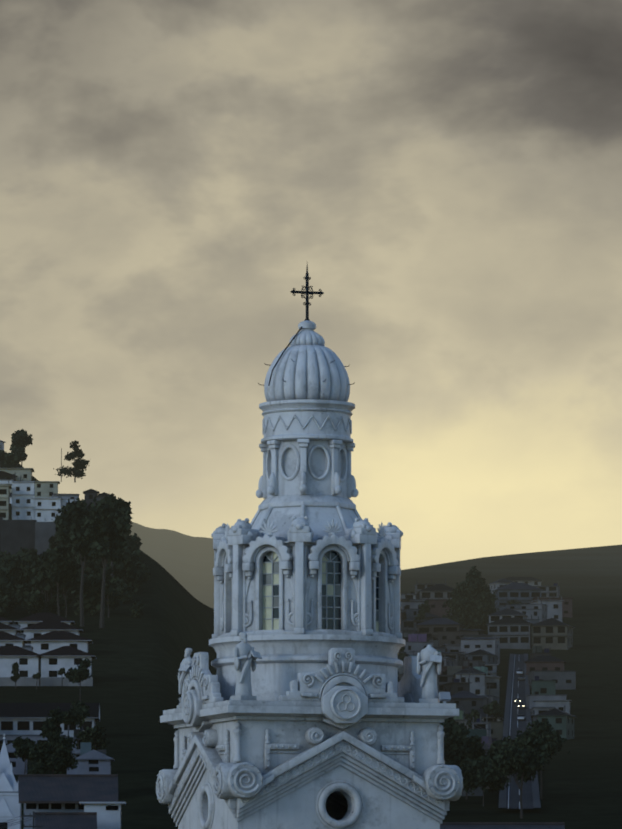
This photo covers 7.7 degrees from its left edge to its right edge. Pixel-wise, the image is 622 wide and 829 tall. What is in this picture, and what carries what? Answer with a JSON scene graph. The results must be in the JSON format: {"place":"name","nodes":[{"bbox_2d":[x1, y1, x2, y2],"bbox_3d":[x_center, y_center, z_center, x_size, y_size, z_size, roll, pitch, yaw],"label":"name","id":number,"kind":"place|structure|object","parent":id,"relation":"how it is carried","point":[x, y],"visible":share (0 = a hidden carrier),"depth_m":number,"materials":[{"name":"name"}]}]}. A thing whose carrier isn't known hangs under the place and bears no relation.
{"place":"outdoors","nodes":[
{"label":"outdoors","id":0,"kind":"place"},
{"bbox_2d":[129,522,213,608],"bbox_3d":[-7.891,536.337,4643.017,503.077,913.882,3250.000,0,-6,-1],"label":"ridge terrain","id":1,"kind":"structure","parent":0,"point":[186,562],"depth_m":4404.36,"materials":[{"name":"green plant"}]},
{"bbox_2d":[182,651,383,723],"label":"rosette ornaments","id":2,"kind":"object","parent":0,"point":[345,703],"visible":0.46,"depth_m":143.98},
{"bbox_2d":[209,634,404,700],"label":"circular drum base","id":3,"kind":"object","parent":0,"point":[284,662],"visible":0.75,"depth_m":145.24,"materials":[{"name":"white stone"}]},
{"bbox_2d":[217,541,396,637],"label":"tower lantern walls","id":4,"kind":"structure","parent":0,"point":[312,594],"depth_m":145.84,"materials":[{"name":"grey stone"}]},
{"bbox_2d":[212,523,401,638],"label":"arcade columns","id":5,"kind":"structure","parent":4,"relation":"attached to","point":[236,561],"depth_m":145.91,"materials":[{"name":"grey stone"}]},
{"bbox_2d":[263,551,378,631],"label":"arched windows","id":6,"kind":"structure","parent":4,"relation":"in","point":[267,591],"depth_m":145.91,"materials":[{"name":"grey glass"}]},
{"bbox_2d":[262,551,379,629],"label":"window muntins","id":7,"kind":"object","parent":6,"relation":"attached to","point":[326,584],"visible":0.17,"depth_m":145.85,"materials":[{"name":"black metal"}]},
{"bbox_2d":[0,449,621,828],"bbox_3d":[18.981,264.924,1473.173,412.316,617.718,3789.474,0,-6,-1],"label":"hillside","id":8,"kind":"structure","parent":0,"point":[133,690],"depth_m":1019.68,"materials":[{"name":"green plant"}]},
{"bbox_2d":[0,448,493,828],"bbox_3d":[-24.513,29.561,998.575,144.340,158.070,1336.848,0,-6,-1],"label":"poles and wires","id":9,"kind":"object","parent":8,"relation":"on","point":[34,816],"visible":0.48,"depth_m":948.44,"materials":[{"name":"grey metal"}]},
{"bbox_2d":[0,429,569,817],"bbox_3d":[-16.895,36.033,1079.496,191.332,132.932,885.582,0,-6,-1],"label":"trees","id":10,"kind":"object","parent":8,"relation":"on","point":[93,561],"visible":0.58,"depth_m":1044.97,"materials":[{"name":"green plant"}]},
{"bbox_2d":[0,440,575,828],"bbox_3d":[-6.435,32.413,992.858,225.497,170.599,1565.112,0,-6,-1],"label":"hillside houses","id":11,"kind":"structure","parent":8,"relation":"on","point":[534,622],"depth_m":1200.75,"materials":[{"name":"paint"}]},
{"bbox_2d":[18,774,564,828],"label":"foreground roofs","id":12,"kind":"structure","parent":11,"relation":"on","point":[55,788],"depth_m":516.93,"materials":[{"name":"ceramic"}]},
{"bbox_2d":[160,700,458,828],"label":"tower shaft","id":13,"kind":"object","parent":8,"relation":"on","point":[293,722],"visible":0.54,"depth_m":144.46,"materials":[{"name":"white stone"}]},
{"bbox_2d":[179,648,421,731],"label":"carved crest","id":14,"kind":"object","parent":13,"relation":"on","point":[332,677],"visible":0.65,"depth_m":144.47,"materials":[{"name":"white stone"}]},
{"bbox_2d":[211,516,402,630],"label":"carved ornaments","id":15,"kind":"object","parent":13,"relation":"on","point":[268,529],"visible":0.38,"depth_m":145.99},
{"bbox_2d":[250,415,361,535],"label":"relief ornaments","id":16,"kind":"object","parent":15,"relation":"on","point":[338,479],"visible":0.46,"depth_m":147.39},
{"bbox_2d":[168,731,448,826],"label":"tower pediment mouldings","id":17,"kind":"object","parent":13,"relation":"attached to","point":[239,810],"visible":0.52,"depth_m":144.43,"materials":[{"name":"white stone"}]},
{"bbox_2d":[156,721,462,828],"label":"scroll ornaments","id":18,"kind":"object","parent":13,"relation":"attached to","point":[243,781],"visible":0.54,"depth_m":144.32},
{"bbox_2d":[177,632,441,707],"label":"statues","id":19,"kind":"object","parent":13,"relation":"on","point":[429,657],"visible":0.69,"depth_m":145.51,"materials":[{"name":"white stone"}]},
{"bbox_2d":[178,692,450,702],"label":"tower ledge floodlights","id":20,"kind":"object","parent":13,"relation":"on","point":[444,697],"visible":0.33,"depth_m":145.35,"materials":[{"name":"grey metal"}]},
{"bbox_2d":[0,0,621,569],"label":"sky","id":21,"kind":"structure","parent":0,"point":[447,174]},
{"bbox_2d":[242,506,382,549],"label":"sloped roof","id":22,"kind":"structure","parent":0,"point":[281,517],"depth_m":146.89,"materials":[{"name":"grey stone"}]},
{"bbox_2d":[258,439,355,510],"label":"upper lantern drum","id":23,"kind":"object","parent":22,"relation":"on","point":[317,493],"visible":0.83,"depth_m":147.45,"materials":[{"name":"grey stone"}]},
{"bbox_2d":[259,399,354,443],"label":"dome drum","id":24,"kind":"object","parent":23,"relation":"on","point":[304,410],"depth_m":147.43,"materials":[{"name":"grey stone"}]},
{"bbox_2d":[264,345,349,401],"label":"dome","id":25,"kind":"structure","parent":24,"relation":"on","point":[308,371],"depth_m":147.79,"materials":[{"name":"grey stone"}]},
{"bbox_2d":[258,360,354,385],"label":"dome spikes","id":26,"kind":"object","parent":25,"relation":"attached to","point":[323,381],"visible":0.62,"depth_m":148.37,"materials":[{"name":"black metal"}]},
{"bbox_2d":[289,320,324,345],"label":"dome finial base","id":27,"kind":"object","parent":25,"relation":"on","point":[307,335],"visible":0.83,"depth_m":148.60,"materials":[{"name":"grey stone"}]},
{"bbox_2d":[268,264,323,385],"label":"cross","id":28,"kind":"object","parent":27,"relation":"on","point":[307,292],"visible":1,"depth_m":149.06,"materials":[{"name":"black metal"}]},
{"bbox_2d":[498,654,540,808],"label":"street","id":29,"kind":"structure","parent":0,"point":[509,797],"depth_m":1099.06,"materials":[{"name":"grey asphalt"}]},
{"bbox_2d":[514,670,524,734],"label":"cars","id":30,"kind":"object","parent":29,"relation":"on","point":[520,704],"visible":0.6,"depth_m":1171.32,"materials":[{"name":"grey paint"}]}
]}

